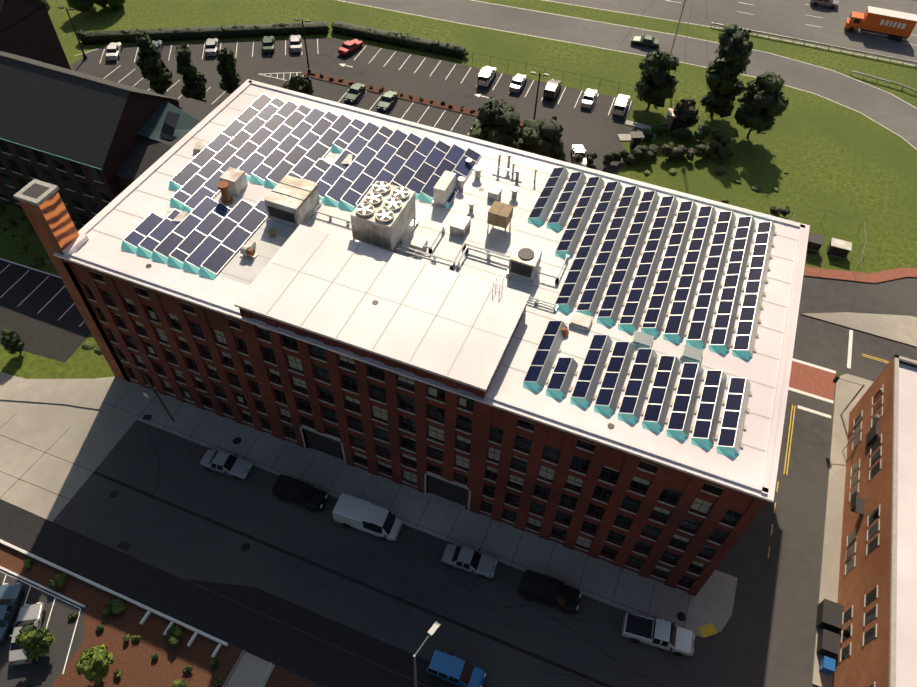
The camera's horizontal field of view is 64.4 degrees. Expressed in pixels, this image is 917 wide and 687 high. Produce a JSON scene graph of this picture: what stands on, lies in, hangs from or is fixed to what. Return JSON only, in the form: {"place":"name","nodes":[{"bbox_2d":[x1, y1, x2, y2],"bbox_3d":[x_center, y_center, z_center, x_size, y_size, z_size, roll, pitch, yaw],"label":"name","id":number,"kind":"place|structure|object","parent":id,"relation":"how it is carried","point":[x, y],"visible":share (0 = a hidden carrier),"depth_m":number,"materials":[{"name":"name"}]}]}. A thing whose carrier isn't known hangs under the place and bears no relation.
{"place":"outdoors","nodes":[
{"label":"outdoors","id":0,"kind":"place"},
{"bbox_2d":[115,354,174,421],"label":"street lamp","id":1,"kind":"object","parent":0,"point":[156,394],"visible":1,"depth_m":70.32,"materials":[{"name":"grey metal"}]},
{"bbox_2d":[0,0,916,686],"bbox_3d":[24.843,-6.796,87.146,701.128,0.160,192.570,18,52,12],"label":"pavement","id":2,"kind":"structure","parent":0,"point":[110,484],"depth_m":66.64,"materials":[{"name":"grey asphalt"}]},
{"bbox_2d":[0,583,23,641],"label":"car","id":3,"kind":"object","parent":2,"relation":"on","point":[11,595],"visible":1,"depth_m":59.94,"materials":[{"name":"blue paint"}]},
{"bbox_2d":[9,602,45,665],"bbox_3d":[-34.926,23.342,58.890,2.160,1.430,4.755,-6,51,-7],"label":"car","id":4,"kind":"object","parent":2,"relation":"on","point":[35,614],"visible":0.77,"depth_m":58.93,"materials":[{"name":"grey paint"}]},
{"bbox_2d":[14,622,54,659],"bbox_3d":[-33.256,23.379,57.263,2.322,3.997,2.387,37,58,25],"label":"young tree","id":5,"kind":"object","parent":2,"relation":"on","point":[34,643],"visible":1,"depth_m":56.52,"materials":[{"name":"green plant"}]},
{"bbox_2d":[58,6,86,58],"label":"lot lamp","id":6,"kind":"object","parent":2,"relation":"on","point":[83,54],"visible":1,"depth_m":112.26,"materials":[{"name":"black metal"}]},
{"bbox_2d":[75,644,114,685],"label":"young tree","id":7,"kind":"object","parent":2,"relation":"on","point":[93,663],"visible":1,"depth_m":55.26,"materials":[{"name":"green plant"}]},
{"bbox_2d":[106,42,122,59],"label":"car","id":8,"kind":"object","parent":2,"relation":"on","point":[113,49],"visible":1,"depth_m":115.36,"materials":[{"name":"white paint"}]},
{"bbox_2d":[0,539,228,657],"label":"retaining wall","id":9,"kind":"structure","parent":2,"relation":"on","point":[173,621],"depth_m":61.22,"materials":[{"name":"white concrete"}]},
{"bbox_2d":[136,31,172,94],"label":"pear tree","id":10,"kind":"object","parent":2,"relation":"on","point":[150,64],"visible":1,"depth_m":104.66,"materials":[{"name":"green plant"}]},
{"bbox_2d":[152,40,162,56],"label":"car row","id":11,"kind":"object","parent":2,"relation":"on","point":[159,44],"visible":0.42,"depth_m":117.12,"materials":[{"name":"blue paint"}]},
{"bbox_2d":[175,43,206,100],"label":"pear tree","id":12,"kind":"object","parent":2,"relation":"on","point":[194,81],"visible":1,"depth_m":104.45,"materials":[{"name":"green plant"}]},
{"bbox_2d":[205,38,218,55],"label":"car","id":13,"kind":"object","parent":2,"relation":"on","point":[211,46],"visible":0.98,"depth_m":117.05,"materials":[{"name":"grey paint"}]},
{"bbox_2d":[199,449,252,479],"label":"silver sedan","id":14,"kind":"object","parent":2,"relation":"on","point":[236,468],"visible":1,"depth_m":68.91,"materials":[{"name":"grey paint"}]},
{"bbox_2d":[215,48,240,93],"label":"pear tree","id":15,"kind":"object","parent":2,"relation":"on","point":[230,76],"visible":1,"depth_m":106.80,"materials":[{"name":"green plant"}]},
{"bbox_2d":[223,650,273,686],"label":"ramp rails","id":16,"kind":"object","parent":2,"relation":"on","point":[238,663],"visible":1,"depth_m":57.36,"materials":[{"name":"grey metal"}]},
{"bbox_2d":[261,36,274,53],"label":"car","id":17,"kind":"object","parent":2,"relation":"on","point":[268,42],"visible":1,"depth_m":118.08,"materials":[{"name":"teal paint"}]},
{"bbox_2d":[23,72,523,686],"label":"shrubs","id":18,"kind":"object","parent":2,"relation":"on","point":[173,634],"visible":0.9,"depth_m":59.66,"materials":[{"name":"green plant"}]},
{"bbox_2d":[289,35,301,51],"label":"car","id":19,"kind":"object","parent":2,"relation":"on","point":[295,41],"visible":1,"depth_m":118.58,"materials":[{"name":"grey paint"}]},
{"bbox_2d":[282,75,317,96],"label":"tree","id":20,"kind":"object","parent":2,"relation":"on","point":[299,83],"visible":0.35,"depth_m":100.69,"materials":[{"name":"green plant"}]},
{"bbox_2d":[272,474,328,511],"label":"black suv","id":21,"kind":"object","parent":2,"relation":"on","point":[308,496],"visible":1,"depth_m":66.85,"materials":[{"name":"black paint"}]},
{"bbox_2d":[294,18,310,72],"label":"lot lamp","id":22,"kind":"object","parent":2,"relation":"on","point":[308,68],"visible":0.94,"depth_m":111.06,"materials":[{"name":"black metal"}]},
{"bbox_2d":[338,39,363,55],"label":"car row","id":23,"kind":"object","parent":2,"relation":"on","point":[347,47],"visible":1,"depth_m":118.59,"materials":[{"name":"red paint"}]},
{"bbox_2d":[344,83,365,103],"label":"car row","id":24,"kind":"object","parent":2,"relation":"on","point":[355,91],"visible":1,"depth_m":110.00,"materials":[{"name":"teal paint"}]},
{"bbox_2d":[332,493,401,540],"bbox_3d":[-8.152,15.735,65.607,5.905,2.470,2.370,15,51,10],"label":"white van","id":25,"kind":"object","parent":2,"relation":"on","point":[381,523],"visible":1,"depth_m":64.84,"materials":[{"name":"white paint"}]},
{"bbox_2d":[377,91,397,111],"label":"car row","id":26,"kind":"object","parent":2,"relation":"on","point":[388,99],"visible":1,"depth_m":108.90,"materials":[{"name":"teal paint"}]},
{"bbox_2d":[413,621,440,686],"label":"street light","id":27,"kind":"object","parent":2,"relation":"on","point":[434,628],"visible":1,"depth_m":52.39,"materials":[{"name":"grey metal"}]},
{"bbox_2d":[426,650,485,686],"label":"blue hatchback car","id":28,"kind":"object","parent":2,"relation":"on","point":[455,670],"visible":1,"depth_m":57.45,"materials":[{"name":"blue paint"}]},
{"bbox_2d":[441,544,497,578],"bbox_3d":[0.946,19.009,63.931,4.755,1.430,2.160,15,51,10],"label":"silver sedan","id":29,"kind":"object","parent":2,"relation":"on","point":[482,565],"visible":1,"depth_m":63.55,"materials":[{"name":"grey paint"}]},
{"bbox_2d":[477,66,496,86],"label":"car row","id":30,"kind":"object","parent":2,"relation":"on","point":[487,74],"visible":1,"depth_m":113.57,"materials":[{"name":"white paint"}]},
{"bbox_2d":[468,96,520,148],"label":"tree","id":31,"kind":"object","parent":2,"relation":"on","point":[499,123],"visible":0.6,"depth_m":91.50,"materials":[{"name":"green plant"}]},
{"bbox_2d":[509,73,526,92],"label":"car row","id":32,"kind":"object","parent":2,"relation":"on","point":[517,82],"visible":1,"depth_m":113.02,"materials":[{"name":"grey paint"}]},
{"bbox_2d":[531,71,548,119],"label":"lot lamp","id":33,"kind":"object","parent":2,"relation":"on","point":[534,73],"visible":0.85,"depth_m":102.61,"materials":[{"name":"black metal"}]},
{"bbox_2d":[518,570,580,613],"bbox_3d":[7.803,21.152,62.142,5.202,1.869,2.368,16,51,11],"label":"black suv","id":34,"kind":"object","parent":2,"relation":"on","point":[552,592],"visible":1,"depth_m":61.59,"materials":[{"name":"black paint"}]},
{"bbox_2d":[543,79,561,100],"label":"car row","id":35,"kind":"object","parent":2,"relation":"on","point":[552,88],"visible":1,"depth_m":111.60,"materials":[{"name":"beige paint"}]},
{"bbox_2d":[571,145,587,166],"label":"white car","id":36,"kind":"object","parent":2,"relation":"on","point":[579,149],"visible":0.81,"depth_m":101.65,"materials":[{"name":"white paint"}]},
{"bbox_2d":[581,88,597,107],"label":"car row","id":37,"kind":"object","parent":2,"relation":"on","point":[589,97],"visible":1,"depth_m":110.88,"materials":[{"name":"white paint"}]},
{"bbox_2d":[612,94,629,115],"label":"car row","id":38,"kind":"object","parent":2,"relation":"on","point":[621,103],"visible":1,"depth_m":109.49,"materials":[{"name":"white paint"}]},
{"bbox_2d":[631,35,659,48],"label":"car on ramp","id":39,"kind":"object","parent":2,"relation":"on","point":[652,42],"visible":1,"depth_m":123.07,"materials":[{"name":"teal paint"}]},
{"bbox_2d":[621,612,694,655],"bbox_3d":[16.564,23.953,60.201,5.805,1.820,2.320,14,51,9],"label":"white pickup","id":40,"kind":"object","parent":2,"relation":"on","point":[667,635],"visible":1,"depth_m":59.83,"materials":[{"name":"white paint"}]},
{"bbox_2d":[810,0,838,8],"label":"car","id":41,"kind":"object","parent":2,"relation":"on","point":[832,4],"visible":0.98,"depth_m":134.37,"materials":[{"name":"grey paint"}]},
{"bbox_2d":[816,598,843,674],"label":"dumpsters","id":42,"kind":"object","parent":2,"relation":"on","point":[829,618],"visible":0.98,"depth_m":60.41,"materials":[{"name":"grey metal"}]},
{"bbox_2d":[833,375,865,450],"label":"signal pole","id":43,"kind":"object","parent":2,"relation":"on","point":[835,380],"visible":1,"depth_m":72.01,"materials":[{"name":"grey"}]},
{"bbox_2d":[832,355,916,686],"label":"building","id":44,"kind":"structure","parent":2,"relation":"on","point":[877,597],"depth_m":59.88,"materials":[{"name":"orange brick"}]},
{"bbox_2d":[845,6,916,41],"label":"truck","id":45,"kind":"object","parent":2,"relation":"on","point":[893,24],"visible":1,"depth_m":126.42,"materials":[{"name":"orange metal"}]},
{"bbox_2d":[0,0,916,378],"bbox_3d":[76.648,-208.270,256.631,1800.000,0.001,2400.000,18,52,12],"label":"ground","id":46,"kind":"structure","parent":0,"point":[838,162],"depth_m":109.98,"materials":[{"name":"green plant"}]},
{"bbox_2d":[0,328,24,354],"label":"young tree","id":47,"kind":"object","parent":46,"relation":"on","point":[11,341],"visible":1,"depth_m":75.81,"materials":[{"name":"green plant"}]},
{"bbox_2d":[13,179,131,382],"bbox_3d":[-33.929,-4.551,67.442,2.770,23.960,2.520,18,52,12],"label":"chimney","id":48,"kind":"object","parent":46,"relation":"on","point":[47,213],"visible":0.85,"depth_m":61.21,"materials":[{"name":"brick"}]},
{"bbox_2d":[0,0,216,228],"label":"building","id":49,"kind":"structure","parent":46,"relation":"on","point":[90,146],"depth_m":82.69,"materials":[{"name":"brick"}]},
{"bbox_2d":[0,164,788,353],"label":"shrubs","id":50,"kind":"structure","parent":46,"relation":"on","point":[40,261],"depth_m":90.16,"materials":[{"name":"green plant"}]},
{"bbox_2d":[30,0,790,216],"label":"hedge","id":51,"kind":"object","parent":46,"relation":"on","point":[702,132],"visible":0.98,"depth_m":119.38,"materials":[{"name":"green plant"}]},
{"bbox_2d":[53,79,809,595],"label":"mill building","id":52,"kind":"structure","parent":46,"relation":"on","point":[321,333],"depth_m":60.04,"materials":[{"name":"red brick"}]},
{"bbox_2d":[164,141,702,363],"bbox_3d":[-2.615,-12.595,64.672,50.443,3.930,20.130,14,51,9],"label":"roof equipment","id":53,"kind":"object","parent":52,"relation":"on","point":[383,215],"visible":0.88,"depth_m":63.10,"materials":[{"name":"grey metal"}]},
{"bbox_2d":[121,93,776,458],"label":"solar panels","id":54,"kind":"object","parent":52,"relation":"on","point":[270,141],"visible":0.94,"depth_m":63.68,"materials":[{"name":"blue glass"}]},
{"bbox_2d":[513,116,568,161],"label":"tree","id":55,"kind":"object","parent":46,"relation":"on","point":[541,136],"visible":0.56,"depth_m":90.56,"materials":[{"name":"green plant"}]},
{"bbox_2d":[363,31,736,110],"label":"lot fence","id":56,"kind":"object","parent":46,"relation":"on","point":[509,65],"visible":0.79,"depth_m":116.79,"materials":[{"name":"black metal"}]},
{"bbox_2d":[630,131,644,149],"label":"utility box","id":57,"kind":"object","parent":46,"relation":"on","point":[636,136],"visible":0.98,"depth_m":103.65,"materials":[{"name":"grey metal"}]},
{"bbox_2d":[601,0,707,91],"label":"guyed mast","id":58,"kind":"object","parent":46,"relation":"on","point":[676,30],"visible":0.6,"depth_m":112.54,"materials":[{"name":"grey"}]},
{"bbox_2d":[635,50,678,109],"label":"tree","id":59,"kind":"object","parent":46,"relation":"on","point":[656,83],"visible":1,"depth_m":105.61,"materials":[{"name":"green plant"}]},
{"bbox_2d":[666,106,678,129],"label":"shed","id":60,"kind":"structure","parent":46,"relation":"on","point":[671,117],"depth_m":107.24,"materials":[{"name":"grey"}]},
{"bbox_2d":[673,98,698,128],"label":"tree","id":61,"kind":"object","parent":46,"relation":"on","point":[685,111],"visible":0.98,"depth_m":105.36,"materials":[{"name":"green plant"}]},
{"bbox_2d":[700,23,753,117],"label":"tree","id":62,"kind":"object","parent":46,"relation":"on","point":[726,87],"visible":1,"depth_m":103.74,"materials":[{"name":"green plant"}]},
{"bbox_2d":[734,71,788,137],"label":"tree","id":63,"kind":"object","parent":46,"relation":"on","point":[762,106],"visible":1,"depth_m":101.28,"materials":[{"name":"green plant"}]},
{"bbox_2d":[711,23,916,66],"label":"guardrail","id":64,"kind":"object","parent":46,"relation":"on","point":[829,46],"visible":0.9,"depth_m":124.75,"materials":[{"name":"grey"}]},
{"bbox_2d":[790,206,866,271],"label":"utility cabinets","id":65,"kind":"object","parent":46,"relation":"on","point":[838,248],"visible":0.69,"depth_m":90.97,"materials":[{"name":"grey metal"}]},
{"bbox_2d":[850,71,916,94],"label":"guardrail","id":66,"kind":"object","parent":46,"relation":"on","point":[889,82],"depth_m":117.85,"materials":[{"name":"grey"}]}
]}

